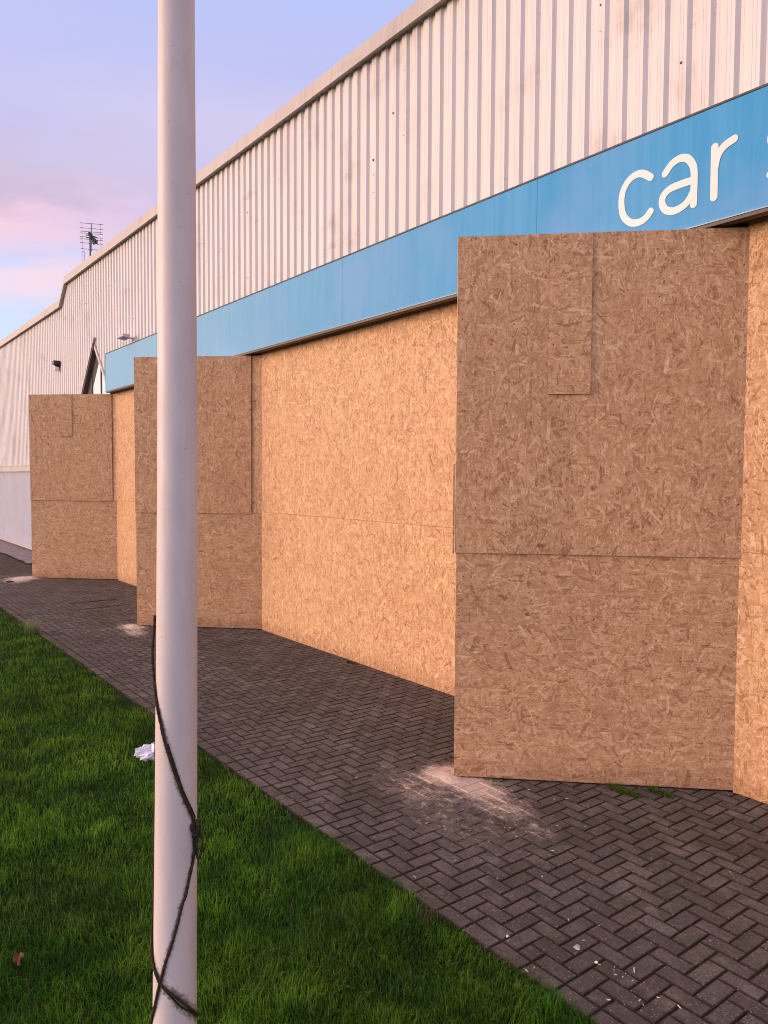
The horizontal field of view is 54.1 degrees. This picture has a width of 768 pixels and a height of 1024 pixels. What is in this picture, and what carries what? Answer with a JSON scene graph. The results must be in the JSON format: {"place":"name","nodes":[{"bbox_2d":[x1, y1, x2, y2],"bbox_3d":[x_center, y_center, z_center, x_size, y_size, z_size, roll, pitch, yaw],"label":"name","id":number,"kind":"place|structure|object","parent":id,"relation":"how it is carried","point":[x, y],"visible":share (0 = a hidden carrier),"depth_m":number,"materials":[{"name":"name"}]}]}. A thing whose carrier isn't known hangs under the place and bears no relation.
{"place":"outdoors","nodes":[
{"label":"outdoors","id":0,"kind":"place"},
{"bbox_2d":[0,552,31,574],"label":"dirt path","id":1,"kind":"structure","parent":0,"point":[9,564],"depth_m":19.50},
{"bbox_2d":[0,540,31,562],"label":"concrete apron","id":2,"kind":"object","parent":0,"point":[19,553],"visible":0.7,"depth_m":22.70,"materials":[{"name":"grey concrete"}]},
{"bbox_2d":[0,0,416,340],"label":"sky","id":3,"kind":"structure","parent":0,"point":[79,78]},
{"bbox_2d":[0,608,599,1023],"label":"lawn","id":4,"kind":"structure","parent":0,"point":[110,842],"depth_m":4.24,"materials":[{"name":"green plant"}]},
{"bbox_2d":[13,952,23,965],"bbox_3d":[-1.718,2.101,3.538,0.052,0.053,0.031,0,3,0],"label":"fallen leaf","id":5,"kind":"object","parent":4,"relation":"on","point":[16,957],"visible":1,"depth_m":3.54,"materials":[{"name":"brown plant"}]},
{"bbox_2d":[23,619,41,633],"bbox_3d":[-5.192,1.658,11.086,0.424,0.278,0.435,-1,3,-24],"label":"weed tuft","id":6,"kind":"object","parent":4,"relation":"on","point":[30,628],"visible":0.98,"depth_m":11.12,"materials":[{"name":"green plant"}]},
{"bbox_2d":[134,742,153,760],"bbox_3d":[-1.895,1.960,6.168,0.307,0.128,0.176,0,3,0],"label":"plastic bag","id":7,"kind":"object","parent":4,"relation":"on","point":[146,752],"visible":0.71,"depth_m":6.12,"materials":[{"name":"white plastic"}]},
{"bbox_2d":[152,0,197,1023],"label":"flagpole","id":8,"kind":"object","parent":4,"relation":"on","point":[176,581],"visible":0.93,"depth_m":2.45,"materials":[{"name":"grey metal"}]},
{"bbox_2d":[150,615,202,1023],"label":"rope","id":9,"kind":"object","parent":8,"relation":"attached to","point":[195,828],"visible":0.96,"depth_m":2.50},
{"bbox_2d":[416,901,438,928],"bbox_3d":[0.231,2.099,3.929,0.186,0.120,0.158,-2,3,-34],"label":"weed tuft","id":10,"kind":"object","parent":4,"relation":"on","point":[428,912],"visible":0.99,"depth_m":3.95,"materials":[{"name":"green plant"}]},
{"bbox_2d":[0,573,767,1023],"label":"pavement","id":11,"kind":"structure","parent":0,"point":[350,703],"depth_m":5.11,"materials":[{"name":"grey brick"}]},
{"bbox_2d":[13,577,36,579],"bbox_3d":[-8.154,1.496,17.043,0.616,0.039,0.673,0,3,0],"label":"sawdust heap","id":12,"kind":"object","parent":11,"relation":"on","point":[22,578],"visible":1,"depth_m":16.98,"materials":[{"name":"beige wood"}]},
{"bbox_2d":[29,394,117,578],"bbox_3d":[-6.909,-0.590,17.399,2.098,4.136,1.055,1,3,7],"label":"boarded porch","id":13,"kind":"object","parent":11,"relation":"on","point":[73,478],"visible":1,"depth_m":16.90,"materials":[{"name":"brown wood"}]},
{"bbox_2d":[67,599,129,609],"bbox_3d":[-5.186,1.682,13.650,0.890,0.030,0.730,-2,3,-37],"label":"inspection cover","id":14,"kind":"object","parent":11,"relation":"on","point":[97,601],"visible":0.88,"depth_m":13.70,"materials":[{"name":"grey metal"}]},
{"bbox_2d":[115,388,136,585],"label":"hoarding wall","id":15,"kind":"structure","parent":11,"relation":"on","point":[126,512],"depth_m":16.26,"materials":[{"name":"brown wood"}]},
{"bbox_2d":[126,624,140,628],"bbox_3d":[-3.883,1.772,11.674,0.256,0.034,0.445,-1,3,-26],"label":"sawdust heap","id":16,"kind":"object","parent":11,"relation":"on","point":[133,626],"visible":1,"depth_m":11.63,"materials":[{"name":"beige wood"}]},
{"bbox_2d":[134,355,261,628],"bbox_3d":[-2.774,-0.315,11.976,2.037,4.136,1.025,1,3,7],"label":"boarded porch","id":17,"kind":"object","parent":11,"relation":"on","point":[229,552],"visible":0.59,"depth_m":11.47,"materials":[{"name":"brown wood"}]},
{"bbox_2d":[261,301,456,695],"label":"hoarding wall","id":18,"kind":"structure","parent":11,"relation":"on","point":[359,425],"depth_m":9.22,"materials":[{"name":"brown wood"}]},
{"bbox_2d":[0,575,730,1008],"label":"wood chips","id":19,"kind":"object","parent":11,"relation":"on","point":[426,823],"visible":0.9,"depth_m":5.02,"materials":[{"name":"beige wood"}]},
{"bbox_2d":[433,771,462,783],"bbox_3d":[0.517,2.070,5.861,0.331,0.026,0.210,3,4,43],"label":"sawdust heap","id":20,"kind":"object","parent":11,"relation":"on","point":[446,777],"visible":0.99,"depth_m":5.84,"materials":[{"name":"beige wood"}]},
{"bbox_2d":[452,227,749,789],"bbox_3d":[1.642,-0.020,6.148,2.122,4.136,1.068,1,3,7],"label":"boarded porch","id":21,"kind":"object","parent":11,"relation":"on","point":[600,428],"visible":1,"depth_m":5.63,"materials":[{"name":"brown wood"}]},
{"bbox_2d":[606,782,641,797],"bbox_3d":[1.779,2.063,5.597,0.152,0.052,0.348,-1,3,-32],"label":"weed tuft","id":22,"kind":"object","parent":11,"relation":"on","point":[618,787],"visible":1,"depth_m":5.59,"materials":[{"name":"green plant"}]},
{"bbox_2d":[647,785,676,797],"bbox_3d":[2.063,2.068,5.568,0.152,0.047,0.273,-1,3,-25],"label":"weed tuft","id":23,"kind":"object","parent":11,"relation":"on","point":[662,792],"visible":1,"depth_m":5.58,"materials":[{"name":"green plant"}]},
{"bbox_2d":[733,218,767,803],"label":"hoarding wall","id":24,"kind":"structure","parent":11,"relation":"on","point":[750,776],"depth_m":5.43,"materials":[{"name":"brown wood"}]},
{"label":"ground","id":25,"kind":"structure","parent":0,"visible":0},
{"bbox_2d":[0,0,767,553],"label":"warehouse building","id":26,"kind":"structure","parent":25,"relation":"on","point":[418,112],"depth_m":8.31,"materials":[{"name":"metal"}]},
{"bbox_2d":[52,360,59,370],"bbox_3d":[-8.589,-3.834,19.711,0.165,0.250,0.180,-2,3,-37],"label":"security lamp","id":27,"kind":"object","parent":26,"relation":"attached to","point":[56,363],"visible":1,"depth_m":19.66,"materials":[{"name":"black plastic"}]},
{"bbox_2d":[80,223,102,256],"bbox_3d":[-7.284,-6.440,18.893,0.737,1.706,0.350,2,3,39],"label":"rooftop aerial","id":28,"kind":"object","parent":26,"relation":"on","point":[92,240],"visible":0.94,"depth_m":18.93,"materials":[{"name":"grey metal"}]},
{"bbox_2d":[80,337,109,393],"bbox_3d":[-6.727,-1.276,17.658,0.305,5.510,2.285,-2,3,-37],"label":"gable window","id":29,"kind":"structure","parent":26,"relation":"in","point":[94,377],"depth_m":17.48,"materials":[{"name":"white glass"}]},
{"bbox_2d":[117,333,132,339],"bbox_3d":[-5.199,-3.530,15.175,0.271,0.080,0.360,-2,3,-37],"label":"floodlight","id":30,"kind":"object","parent":26,"relation":"attached to","point":[123,336],"visible":1,"depth_m":15.07,"materials":[{"name":"grey metal"}]},
{"bbox_2d":[105,83,767,392],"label":"fascia sign","id":31,"kind":"object","parent":26,"relation":"attached to","point":[707,167],"visible":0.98,"depth_m":6.77,"materials":[{"name":"blue metal"}]}
]}

